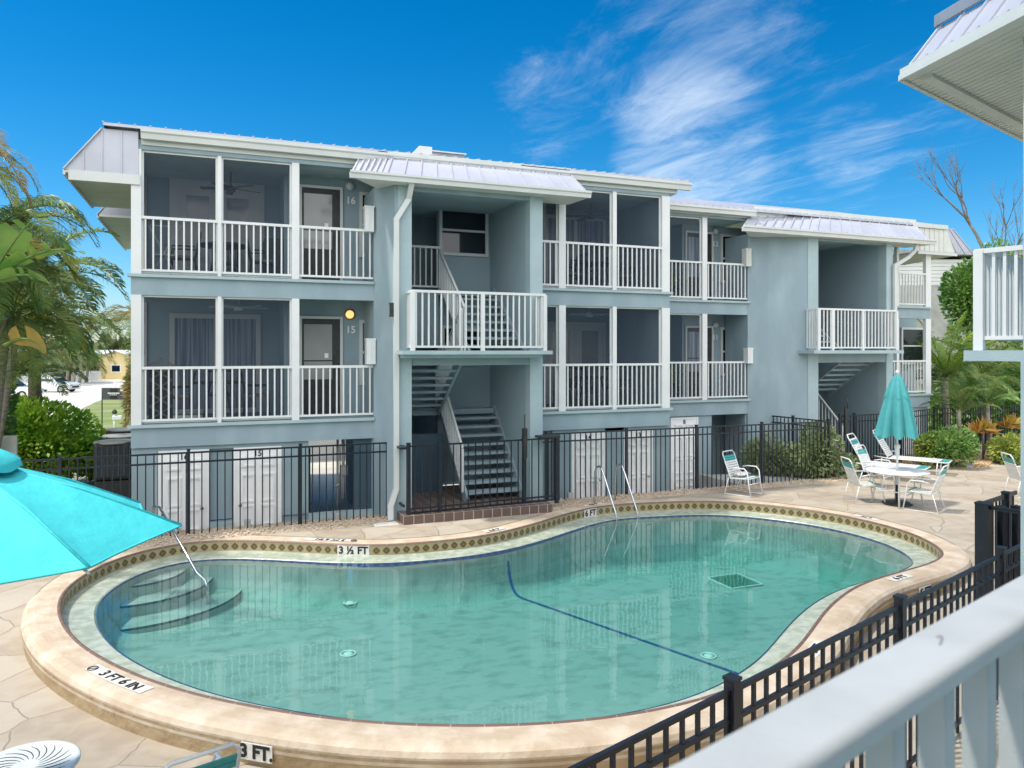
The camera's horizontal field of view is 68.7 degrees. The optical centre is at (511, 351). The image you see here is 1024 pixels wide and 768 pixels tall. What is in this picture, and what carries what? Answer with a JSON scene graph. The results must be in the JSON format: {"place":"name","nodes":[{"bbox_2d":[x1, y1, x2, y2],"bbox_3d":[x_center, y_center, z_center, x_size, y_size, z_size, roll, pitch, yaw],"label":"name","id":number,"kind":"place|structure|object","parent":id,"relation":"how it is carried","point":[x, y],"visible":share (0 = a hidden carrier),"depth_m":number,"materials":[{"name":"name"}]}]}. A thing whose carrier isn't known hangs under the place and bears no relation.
{"place":"outdoors","nodes":[
{"label":"outdoors","id":0,"kind":"place"},
{"bbox_2d":[50,473,93,581],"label":"side gravel","id":1,"kind":"structure","parent":0,"point":[83,480],"depth_m":22.65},
{"bbox_2d":[0,435,17,455],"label":"vinyl fence panel","id":2,"kind":"object","parent":1,"relation":"on","point":[9,443],"visible":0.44,"depth_m":17.53,"materials":[{"name":"paint"}]},
{"bbox_2d":[3,377,20,435],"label":"broadleaf tree","id":3,"kind":"object","parent":1,"relation":"on","point":[11,421],"visible":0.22,"depth_m":18.05,"materials":[{"name":"green plant"}]},
{"bbox_2d":[0,129,41,223],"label":"palm tree","id":4,"kind":"object","parent":1,"relation":"on","point":[8,174],"visible":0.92,"depth_m":12.58,"materials":[{"name":"green plant"}]},
{"bbox_2d":[6,318,88,396],"bbox_3d":[-11.987,1.493,17.916,3.317,4.924,3.516,0,0,-22],"label":"palm tree","id":5,"kind":"object","parent":1,"relation":"on","point":[48,371],"visible":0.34,"depth_m":18.11,"materials":[{"name":"green plant"}]},
{"bbox_2d":[0,193,100,323],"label":"palm tree","id":6,"kind":"object","parent":1,"relation":"on","point":[30,213],"visible":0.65,"depth_m":13.31,"materials":[{"name":"green plant"}]},
{"bbox_2d":[6,394,105,478],"bbox_3d":[-13.277,2.572,20.717,3.709,2.868,3.258,0,0,-22],"label":"hedge bush","id":7,"kind":"object","parent":1,"relation":"on","point":[51,437],"visible":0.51,"depth_m":20.51,"materials":[{"name":"green plant"}]},
{"bbox_2d":[0,264,116,424],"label":"palm tree","id":8,"kind":"object","parent":1,"relation":"on","point":[22,320],"visible":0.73,"depth_m":14.61,"materials":[{"name":"green plant"}]},
{"bbox_2d":[0,219,129,447],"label":"palm tree","id":9,"kind":"object","parent":1,"relation":"on","point":[70,297],"visible":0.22,"depth_m":16.94,"materials":[{"name":"green plant"}]},
{"bbox_2d":[14,291,124,461],"bbox_3d":[-13.111,0.848,21.041,4.203,6.196,4.142,0,0,-22],"label":"palm tree","id":10,"kind":"object","parent":1,"relation":"on","point":[33,389],"visible":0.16,"depth_m":21.00,"materials":[{"name":"green plant"}]},
{"bbox_2d":[71,428,99,481],"bbox_3d":[-12.568,3.078,22.442,1.906,1.620,1.895,0,0,-22],"label":"hedge bush","id":11,"kind":"object","parent":1,"relation":"on","point":[83,471],"visible":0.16,"depth_m":21.99,"materials":[{"name":"green plant"}]},
{"bbox_2d":[93,439,130,497],"bbox_3d":[-9.872,3.055,18.600,0.940,1.730,0.940,0,0,-22],"label":"condenser unit","id":12,"kind":"object","parent":1,"relation":"on","point":[108,447],"visible":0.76,"depth_m":18.23,"materials":[{"name":"metal"}]},
{"bbox_2d":[27,379,124,415],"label":"parking lot","id":13,"kind":"structure","parent":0,"point":[86,394],"depth_m":69.51,"materials":[{"name":"concrete"}]},
{"bbox_2d":[24,377,80,392],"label":"parked car","id":14,"kind":"object","parent":13,"relation":"on","point":[73,386],"visible":0.46,"depth_m":71.19,"materials":[{"name":"white paint"}]},
{"bbox_2d":[94,350,130,378],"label":"yellow house","id":15,"kind":"structure","parent":13,"relation":"on","point":[115,372],"depth_m":104.78,"materials":[{"name":"paint"}]},
{"bbox_2d":[147,357,174,418],"bbox_3d":[-6.639,0.722,14.176,0.484,1.236,0.105,0,0,-22],"label":"chair","id":16,"kind":"object","parent":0,"point":[157,393],"visible":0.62,"depth_m":14.16,"materials":[{"name":"white wood"}]},
{"bbox_2d":[218,459,739,537],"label":"yard path","id":17,"kind":"structure","parent":0,"point":[323,486],"depth_m":21.17,"materials":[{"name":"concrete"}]},
{"bbox_2d":[308,439,345,460],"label":"garden wall","id":18,"kind":"structure","parent":17,"relation":"on","point":[322,449],"depth_m":26.81,"materials":[{"name":"white"}]},
{"bbox_2d":[0,460,1020,767],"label":"pool deck","id":19,"kind":"structure","parent":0,"point":[34,706],"depth_m":10.55,"materials":[{"name":"concrete"}]},
{"bbox_2d":[0,740,80,767],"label":"side table","id":20,"kind":"object","parent":19,"relation":"on","point":[52,754],"visible":1,"depth_m":5.49,"materials":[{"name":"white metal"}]},
{"bbox_2d":[0,449,181,584],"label":"open umbrella","id":21,"kind":"object","parent":19,"relation":"on","point":[51,525],"visible":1,"depth_m":4.33,"materials":[{"name":"teal fabric"}]},
{"bbox_2d":[164,742,241,767],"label":"strap chair","id":22,"kind":"object","parent":19,"relation":"on","point":[231,761],"visible":1,"depth_m":4.99,"materials":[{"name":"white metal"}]},
{"bbox_2d":[397,483,551,524],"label":"tiled platform","id":23,"kind":"structure","parent":19,"relation":"on","point":[544,507],"depth_m":15.17,"materials":[{"name":"brick"}]},
{"bbox_2d":[397,415,559,514],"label":"metal fence","id":24,"kind":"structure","parent":23,"relation":"on","point":[439,444],"depth_m":15.08,"materials":[{"name":"metal"}]},
{"bbox_2d":[126,475,859,550],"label":"gravel","id":25,"kind":"structure","parent":19,"relation":"on","point":[236,531],"depth_m":14.39,"materials":[{"name":"gravel"}]},
{"bbox_2d":[21,442,386,536],"bbox_3d":[-6.204,2.556,13.275,8.344,1.608,0.067,0,0,-24],"label":"metal fence","id":26,"kind":"object","parent":25,"relation":"on","point":[59,459],"visible":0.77,"depth_m":13.73,"materials":[{"name":"metal"}]},
{"bbox_2d":[543,419,830,499],"bbox_3d":[4.462,2.556,17.918,8.153,1.608,0.067,0,0,-22],"label":"metal fence","id":27,"kind":"object","parent":25,"relation":"on","point":[696,434],"visible":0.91,"depth_m":17.82,"materials":[{"name":"metal"}]},
{"bbox_2d":[21,498,970,767],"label":"swimming pool","id":28,"kind":"structure","parent":19,"relation":"in","point":[565,638],"depth_m":10.92,"materials":[{"name":"liquid"}]},
{"bbox_2d":[152,505,208,604],"bbox_3d":[-5.548,3.338,12.404,2.003,1.355,0.107,0,0,41],"label":"hand rail","id":29,"kind":"object","parent":28,"relation":"attached to","point":[187,556],"visible":0.84,"depth_m":12.09,"materials":[{"name":"metal"}]},
{"bbox_2d":[594,465,617,543],"bbox_3d":[1.986,3.400,15.921,0.042,1.900,0.821,0,0,-30],"label":"grab rail","id":30,"kind":"object","parent":28,"relation":"attached to","point":[606,483],"visible":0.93,"depth_m":15.80,"materials":[{"name":"metal"}]},
{"bbox_2d":[614,463,638,520],"bbox_3d":[2.472,3.400,16.200,0.042,1.900,0.821,0,0,-30],"label":"grab rail","id":31,"kind":"object","parent":28,"relation":"attached to","point":[617,465],"visible":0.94,"depth_m":16.22,"materials":[{"name":"metal"}]},
{"bbox_2d":[722,450,762,497],"bbox_3d":[5.319,2.814,17.323,0.568,0.974,0.772,0,0,-44],"label":"strap chair","id":32,"kind":"object","parent":19,"relation":"on","point":[745,477],"visible":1,"depth_m":17.34,"materials":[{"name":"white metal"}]},
{"bbox_2d":[699,474,822,486],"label":"planter kerb","id":33,"kind":"structure","parent":19,"relation":"on","point":[727,477],"depth_m":19.64,"materials":[{"name":"brick"}]},
{"bbox_2d":[739,433,800,476],"bbox_3d":[6.986,2.821,20.265,1.715,1.273,1.308,0,0,14],"label":"juniper bush","id":34,"kind":"object","parent":33,"relation":"on","point":[766,455],"visible":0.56,"depth_m":20.09,"materials":[{"name":"green plant"}]},
{"bbox_2d":[772,415,826,471],"bbox_3d":[7.730,2.556,20.378,0.067,1.608,2.113,0,0,-28],"label":"metal fence","id":35,"kind":"object","parent":33,"relation":"on","point":[792,417],"visible":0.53,"depth_m":20.37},
{"bbox_2d":[780,420,861,479],"bbox_3d":[8.261,2.770,19.970,2.359,1.914,1.834,0,0,-22],"label":"juniper bush","id":36,"kind":"object","parent":33,"relation":"on","point":[835,468],"visible":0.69,"depth_m":19.60,"materials":[{"name":"green plant"}]},
{"bbox_2d":[568,543,1020,767],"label":"metal fence","id":37,"kind":"object","parent":19,"relation":"on","point":[735,711],"visible":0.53,"depth_m":5.39,"materials":[{"name":"metal"}]},
{"bbox_2d":[841,456,884,503],"bbox_3d":[7.683,2.814,16.430,0.772,0.974,0.568,0,0,0],"label":"strap chair","id":38,"kind":"object","parent":19,"relation":"on","point":[850,472],"visible":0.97,"depth_m":16.36,"materials":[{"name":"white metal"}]},
{"bbox_2d":[855,444,894,489],"bbox_3d":[8.875,2.814,18.308,0.568,0.974,0.772,0,0,-42],"label":"strap chair","id":39,"kind":"object","parent":19,"relation":"on","point":[867,459],"visible":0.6,"depth_m":18.40,"materials":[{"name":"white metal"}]},
{"bbox_2d":[847,433,930,482],"bbox_3d":[9.738,2.744,19.418,1.881,1.098,0.672,0,0,40],"label":"sun lounger","id":40,"kind":"object","parent":19,"relation":"on","point":[922,467],"visible":0.62,"depth_m":19.49,"materials":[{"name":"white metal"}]},
{"bbox_2d":[882,485,912,506],"bbox_3d":[8.312,3.087,16.155,0.600,0.415,0.600,0,0,-22],"label":"umbrella base","id":41,"kind":"object","parent":19,"relation":"on","point":[891,502],"visible":0.76,"depth_m":16.09,"materials":[{"name":"plastic"}]},
{"bbox_2d":[874,370,918,484],"bbox_3d":[8.313,1.800,16.141,0.852,2.800,0.824,0,0,0],"label":"closed umbrella","id":42,"kind":"object","parent":41,"relation":"in","point":[896,419],"visible":1,"depth_m":15.99,"materials":[{"name":"teal fabric"}]},
{"bbox_2d":[865,466,930,507],"bbox_3d":[8.312,2.929,16.155,1.260,0.728,1.260,0,0,-22],"label":"patio table","id":43,"kind":"object","parent":19,"relation":"on","point":[899,472],"visible":0.79,"depth_m":15.99,"materials":[{"name":"white metal"}]},
{"bbox_2d":[872,429,952,475],"bbox_3d":[10.934,2.744,20.494,1.881,1.098,0.672,0,0,38],"label":"sun lounger","id":44,"kind":"object","parent":19,"relation":"on","point":[931,460],"visible":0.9,"depth_m":20.55,"materials":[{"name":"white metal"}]},
{"bbox_2d":[902,464,948,513],"bbox_3d":[8.605,2.814,15.560,0.772,0.974,0.568,0,0,43],"label":"strap chair","id":45,"kind":"object","parent":19,"relation":"on","point":[938,482],"visible":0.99,"depth_m":15.51,"materials":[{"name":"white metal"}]},
{"bbox_2d":[893,451,996,467],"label":"mulch","id":46,"kind":"object","parent":19,"relation":"on","point":[985,462],"visible":0.19,"depth_m":22.01,"materials":[{"name":"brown wood"}]},
{"bbox_2d":[911,432,937,468],"bbox_3d":[11.867,2.853,21.409,0.807,1.126,0.804,0,0,-22],"label":"shrub","id":47,"kind":"object","parent":46,"relation":"on","point":[918,449],"visible":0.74,"depth_m":21.30,"materials":[{"name":"green plant"}]},
{"bbox_2d":[912,424,980,467],"bbox_3d":[12.446,2.668,21.408,1.685,1.280,1.689,0,0,-22],"label":"shrub","id":48,"kind":"object","parent":46,"relation":"on","point":[950,445],"visible":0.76,"depth_m":21.02,"materials":[{"name":"green plant"}]},
{"bbox_2d":[903,404,1020,460],"bbox_3d":[16.372,2.556,24.971,11.045,1.608,0.593,0,0,-27],"label":"metal fence","id":49,"kind":"object","parent":46,"relation":"on","point":[933,414],"visible":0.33,"depth_m":24.05,"materials":[{"name":"metal"}]},
{"bbox_2d":[966,415,1000,459],"bbox_3d":[14.238,2.596,22.599,1.362,1.408,0.797,0,0,-22],"label":"croton","id":50,"kind":"object","parent":46,"relation":"on","point":[976,427],"visible":0.94,"depth_m":22.57,"materials":[{"name":"orange plant"}]},
{"bbox_2d":[995,413,1020,434],"bbox_3d":[15.509,2.591,23.270,1.145,1.417,0.740,0,0,-11],"label":"croton","id":51,"kind":"object","parent":46,"relation":"on","point":[1011,422],"visible":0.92,"depth_m":23.12,"materials":[{"name":"orange plant"}]},
{"bbox_2d":[918,372,1002,441],"bbox_3d":[13.821,2.130,23.145,2.257,2.967,1.780,0,0,20],"label":"palm tree","id":52,"kind":"object","parent":19,"relation":"on","point":[958,401],"visible":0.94,"depth_m":22.93,"materials":[{"name":"green plant"}]},
{"bbox_2d":[952,372,1020,457],"bbox_3d":[14.629,2.115,22.928,2.150,2.994,1.927,0,0,-22],"label":"palm tree","id":53,"kind":"object","parent":19,"relation":"on","point":[997,398],"visible":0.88,"depth_m":22.92,"materials":[{"name":"green plant"}]},
{"bbox_2d":[974,490,1020,599],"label":"metal gate","id":54,"kind":"structure","parent":19,"relation":"on","point":[1007,523],"depth_m":9.87,"materials":[{"name":"metal"}]},
{"bbox_2d":[984,431,1020,464],"bbox_3d":[14.541,2.891,22.034,1.309,1.104,1.234,0,0,-22],"label":"shrub","id":55,"kind":"object","parent":19,"relation":"on","point":[1011,445],"visible":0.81,"depth_m":21.85,"materials":[{"name":"green plant"}]},
{"bbox_2d":[1001,452,1020,497],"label":"strap chair","id":56,"kind":"object","parent":19,"relation":"on","point":[1012,469],"visible":0.84,"depth_m":17.11,"materials":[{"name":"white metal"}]},
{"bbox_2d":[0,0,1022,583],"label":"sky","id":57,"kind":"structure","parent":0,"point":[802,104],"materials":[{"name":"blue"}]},
{"bbox_2d":[63,400,981,544],"bbox_3d":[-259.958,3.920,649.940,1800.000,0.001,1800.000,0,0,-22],"label":"lawn","id":58,"kind":"structure","parent":0,"point":[109,406],"depth_m":47.24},
{"bbox_2d":[0,219,84,355],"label":"banana plant","id":59,"kind":"object","parent":58,"relation":"on","point":[14,242],"visible":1,"depth_m":11.45,"materials":[{"name":"green plant"}]},
{"bbox_2d":[84,301,130,367],"bbox_3d":[-13.956,0.989,26.585,2.891,5.879,5.009,0,0,-43],"label":"palm tree","id":60,"kind":"object","parent":58,"relation":"on","point":[123,317],"visible":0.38,"depth_m":26.39,"materials":[{"name":"green plant"}]},
{"bbox_2d":[101,388,125,426],"bbox_3d":[-20.468,2.898,38.491,1.277,2.044,0.074,0,0,0],"label":"lawn sign","id":61,"kind":"object","parent":58,"relation":"on","point":[110,393],"visible":0.85,"depth_m":38.48,"materials":[{"name":"grey paint"}]},
{"bbox_2d":[118,339,130,426],"bbox_3d":[-14.830,1.381,30.096,1.950,5.922,2.132,0,0,-22],"label":"columnar tree","id":62,"kind":"object","parent":58,"relation":"on","point":[126,393],"visible":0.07,"depth_m":29.58,"materials":[{"name":"green plant"}]},
{"bbox_2d":[63,121,691,539],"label":"apartment building","id":63,"kind":"structure","parent":58,"relation":"on","point":[417,299],"depth_m":15.88,"materials":[{"name":"paint"}]},
{"bbox_2d":[148,225,180,274],"bbox_3d":[-6.626,-1.903,14.277,0.588,0.998,0.366,0,0,-22],"label":"folding chair","id":64,"kind":"object","parent":63,"relation":"on","point":[164,255],"visible":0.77,"depth_m":14.19,"materials":[{"name":"grey metal"}]},
{"bbox_2d":[158,449,208,530],"bbox_3d":[-6.107,2.855,13.940,0.874,2.030,0.078,0,0,-22],"label":"storage door","id":65,"kind":"structure","parent":63,"relation":"in","point":[205,456],"depth_m":13.96,"materials":[{"name":"white paint"}]},
{"bbox_2d":[169,232,201,274],"bbox_3d":[-6.451,-1.878,14.814,0.576,0.939,0.528,0,0,-22],"label":"patio chair","id":66,"kind":"object","parent":63,"relation":"on","point":[188,258],"visible":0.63,"depth_m":14.64,"materials":[{"name":"plastic"}]},
{"bbox_2d":[169,313,260,413],"bbox_3d":[-6.422,0.265,16.247,1.836,2.150,0.060,0,0,-22],"label":"sliding door","id":67,"kind":"structure","parent":63,"relation":"in","point":[192,337],"depth_m":16.22,"materials":[{"name":"white glass"}]},
{"bbox_2d":[169,178,263,277],"bbox_3d":[-6.385,-2.545,16.262,1.917,2.270,0.060,0,0,-22],"label":"sliding door","id":68,"kind":"structure","parent":63,"relation":"in","point":[187,199],"depth_m":16.20,"materials":[{"name":"white glass"}]},
{"bbox_2d":[193,381,242,417],"bbox_3d":[-5.923,0.977,15.079,1.000,0.734,1.000,0,0,-22],"label":"porch table","id":69,"kind":"object","parent":63,"relation":"on","point":[211,382],"visible":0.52,"depth_m":14.86,"materials":[{"name":"plastic"}]},
{"bbox_2d":[196,242,247,274],"bbox_3d":[-5.830,-1.773,15.116,1.000,0.734,1.000,0,0,-22],"label":"porch table","id":70,"kind":"object","parent":63,"relation":"on","point":[228,245],"visible":0.63,"depth_m":14.98,"materials":[{"name":"plastic"}]},
{"bbox_2d":[240,371,269,415],"bbox_3d":[-5.285,0.872,15.388,0.576,0.939,0.528,0,0,-22],"label":"patio chair","id":71,"kind":"object","parent":63,"relation":"on","point":[251,395],"visible":0.76,"depth_m":15.24,"materials":[{"name":"plastic"}]},
{"bbox_2d":[234,446,281,535],"bbox_3d":[-4.895,2.855,14.425,0.877,2.030,0.078,0,0,-22],"label":"storage door","id":72,"kind":"structure","parent":63,"relation":"in","point":[258,452],"depth_m":14.44,"materials":[{"name":"white paint"}]},
{"bbox_2d":[245,235,273,273],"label":"patio chair","id":73,"kind":"object","parent":63,"relation":"on","point":[257,261],"visible":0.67,"depth_m":15.25,"materials":[{"name":"plastic"}]},
{"bbox_2d":[262,238,283,277],"bbox_3d":[-5.046,-1.885,15.914,0.450,0.950,0.700,0,0,-22],"label":"storage cabinet","id":74,"kind":"object","parent":63,"relation":"on","point":[277,254],"visible":0.46,"depth_m":15.59,"materials":[{"name":"plastic"}]},
{"bbox_2d":[299,316,342,414],"bbox_3d":[-4.028,0.325,15.799,0.899,2.130,0.070,0,0,-22],"label":"door","id":75,"kind":"structure","parent":63,"relation":"in","point":[318,335],"depth_m":15.80,"materials":[{"name":"white plastic"}]},
{"bbox_2d":[299,184,342,280],"bbox_3d":[-4.028,-2.425,15.799,0.899,2.130,0.070,0,0,-22],"label":"door","id":76,"kind":"structure","parent":63,"relation":"in","point":[318,205],"depth_m":15.80,"materials":[{"name":"white plastic"}]},
{"bbox_2d":[353,438,370,509],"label":"utility door","id":77,"kind":"structure","parent":63,"relation":"in","point":[365,440],"depth_m":15.22,"materials":[{"name":"blue metal"}]},
{"bbox_2d":[359,320,364,384],"bbox_3d":[-3.072,0.020,16.192,0.459,1.400,0.050,0,0,-22],"label":"window","id":78,"kind":"structure","parent":63,"relation":"in","point":[361,322],"depth_m":16.10,"materials":[{"name":"white glass"}]},
{"bbox_2d":[359,192,368,256],"bbox_3d":[-3.072,-2.730,16.192,0.459,1.400,0.050,0,0,-22],"label":"window","id":79,"kind":"structure","parent":63,"relation":"in","point":[361,194],"depth_m":16.10,"materials":[{"name":"white glass"}]},
{"bbox_2d":[413,146,466,157],"bbox_3d":[-1.744,-4.415,17.639,1.132,0.530,0.850,0,0,-22],"label":"rooftop unit","id":80,"kind":"object","parent":63,"relation":"on","point":[425,150],"visible":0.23,"depth_m":17.24,"materials":[{"name":"paint"}]},
{"bbox_2d":[441,325,484,365],"bbox_3d":[-1.152,-0.135,17.757,1.083,0.950,0.050,0,0,-22],"label":"window","id":81,"kind":"structure","parent":63,"relation":"in","point":[444,327],"depth_m":17.79,"materials":[{"name":"white glass"}]},
{"bbox_2d":[439,210,487,256],"bbox_3d":[-1.140,-2.860,17.762,1.218,1.200,0.050,0,0,-22],"label":"window","id":82,"kind":"structure","parent":63,"relation":"in","point":[460,233],"depth_m":17.77,"materials":[{"name":"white glass"}]},
{"bbox_2d":[553,368,582,406],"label":"patio chair","id":83,"kind":"object","parent":63,"relation":"on","point":[575,388],"visible":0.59,"depth_m":17.93,"materials":[{"name":"plastic"}]},
{"bbox_2d":[546,322,605,403],"bbox_3d":[1.650,0.290,19.475,1.764,2.100,0.060,0,0,-22],"label":"sliding door","id":84,"kind":"structure","parent":63,"relation":"in","point":[585,341],"depth_m":19.53,"materials":[{"name":"white glass"}]},
{"bbox_2d":[546,214,605,289],"bbox_3d":[1.650,-2.460,19.475,1.764,2.100,0.060,0,0,-22],"label":"sliding door","id":85,"kind":"structure","parent":63,"relation":"in","point":[594,230],"depth_m":19.53,"materials":[{"name":"white glass"}]},
{"bbox_2d":[566,253,587,288],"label":"patio chair","id":86,"kind":"object","parent":63,"relation":"on","point":[575,271],"visible":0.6,"depth_m":17.93,"materials":[{"name":"plastic"}]},
{"bbox_2d":[569,367,595,404],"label":"patio chair","id":87,"kind":"object","parent":63,"relation":"on","point":[586,387],"visible":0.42,"depth_m":19.00,"materials":[{"name":"plastic"}]},
{"bbox_2d":[571,432,604,497],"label":"storage door","id":88,"kind":"structure","parent":63,"relation":"in","point":[582,434],"depth_m":17.10,"materials":[{"name":"white paint"}]},
{"bbox_2d":[624,430,652,499],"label":"storage door","id":89,"kind":"structure","parent":63,"relation":"in","point":[648,431],"depth_m":17.60,"materials":[{"name":"white paint"}]},
{"bbox_2d":[668,197,972,489],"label":"apartment building","id":90,"kind":"structure","parent":58,"relation":"on","point":[787,312],"depth_m":21.58,"materials":[{"name":"paint"}]},
{"bbox_2d":[671,417,697,489],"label":"storage door","id":91,"kind":"structure","parent":90,"relation":"in","point":[677,422],"depth_m":20.43,"materials":[{"name":"white paint"}]},
{"bbox_2d":[684,326,713,396],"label":"door","id":92,"kind":"structure","parent":90,"relation":"in","point":[691,333],"depth_m":21.76,"materials":[{"name":"white glass"}]},
{"bbox_2d":[684,230,713,299],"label":"door","id":93,"kind":"structure","parent":90,"relation":"in","point":[691,238],"depth_m":21.76,"materials":[{"name":"white plastic"}]},
{"bbox_2d":[720,327,724,375],"bbox_3d":[6.638,0.005,22.284,1.049,1.430,0.050,0,0,-22],"label":"window","id":94,"kind":"structure","parent":90,"relation":"in","point":[722,329],"depth_m":22.09,"materials":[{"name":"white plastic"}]},
{"bbox_2d":[720,234,740,282],"bbox_3d":[6.638,-2.745,22.284,1.049,1.430,0.050,0,0,-22],"label":"window frame","id":95,"kind":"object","parent":90,"relation":"in","point":[722,236],"depth_m":22.09,"materials":[{"name":"white plastic"}]},
{"bbox_2d":[849,456,895,469],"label":"tiled platform","id":96,"kind":"structure","parent":90,"relation":"attached to","point":[891,461],"depth_m":21.62,"materials":[{"name":"tile"}]},
{"bbox_2d":[838,398,901,461],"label":"metal gate","id":97,"kind":"structure","parent":96,"relation":"on","point":[846,421],"depth_m":21.36,"materials":[{"name":"metal"}]},
{"bbox_2d":[900,327,922,363],"bbox_3d":[13.678,-0.185,25.477,1.195,1.250,0.050,0,0,-22],"label":"window","id":98,"kind":"structure","parent":90,"relation":"in","point":[909,336],"depth_m":25.43,"materials":[{"name":"white plastic"}]},
{"bbox_2d":[669,0,1023,767],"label":"apartment building","id":99,"kind":"structure","parent":58,"relation":"on","point":[971,62],"depth_m":0.85,"materials":[{"name":"paint"}]},
{"bbox_2d":[900,311,1017,434],"bbox_3d":[14.838,1.268,25.449,3.903,5.294,3.884,0,0,18],"label":"palm tree","id":100,"kind":"object","parent":58,"relation":"on","point":[950,370],"visible":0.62,"depth_m":25.29,"materials":[{"name":"green plant"}]},
{"bbox_2d":[904,138,1022,366],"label":"bare tree","id":101,"kind":"object","parent":58,"relation":"on","point":[966,218],"visible":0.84,"depth_m":34.41,"materials":[{"name":"brown plant"}]},
{"bbox_2d":[917,354,1016,440],"bbox_3d":[21.421,2.057,33.584,8.252,4.449,3.331,0,0,-22],"label":"understorey shrub","id":102,"kind":"object","parent":58,"relation":"on","point":[938,405],"visible":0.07,"depth_m":32.80,"materials":[{"name":"green plant"}]},
{"bbox_2d":[916,336,1022,447],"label":"palm tree","id":103,"kind":"object","parent":58,"relation":"on","point":[1013,379],"visible":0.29,"depth_m":26.82,"materials":[{"name":"green plant"}]},
{"bbox_2d":[946,324,1022,380],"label":"palm tree","id":104,"kind":"object","parent":58,"relation":"on","point":[992,344],"visible":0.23,"depth_m":25.93,"materials":[{"name":"green plant"}]},
{"bbox_2d":[988,345,1022,437],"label":"understorey shrub","id":105,"kind":"object","parent":58,"relation":"on","point":[1015,387],"visible":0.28,"depth_m":31.15,"materials":[{"name":"green plant"}]},
{"bbox_2d":[893,250,1022,424],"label":"white house","id":106,"kind":"structure","parent":0,"point":[939,268],"depth_m":40.00,"materials":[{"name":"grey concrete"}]},
{"bbox_2d":[937,257,998,346],"bbox_3d":[18.770,-1.956,30.194,3.691,3.776,3.028,0,0,-22],"label":"broadleaf tree","id":107,"kind":"object","parent":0,"point":[959,291],"visible":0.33,"depth_m":29.78,"materials":[{"name":"green plant"}]},
{"bbox_2d":[978,237,1022,341],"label":"broadleaf tree","id":108,"kind":"object","parent":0,"point":[999,243],"visible":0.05,"depth_m":31.31,"materials":[{"name":"green plant"}]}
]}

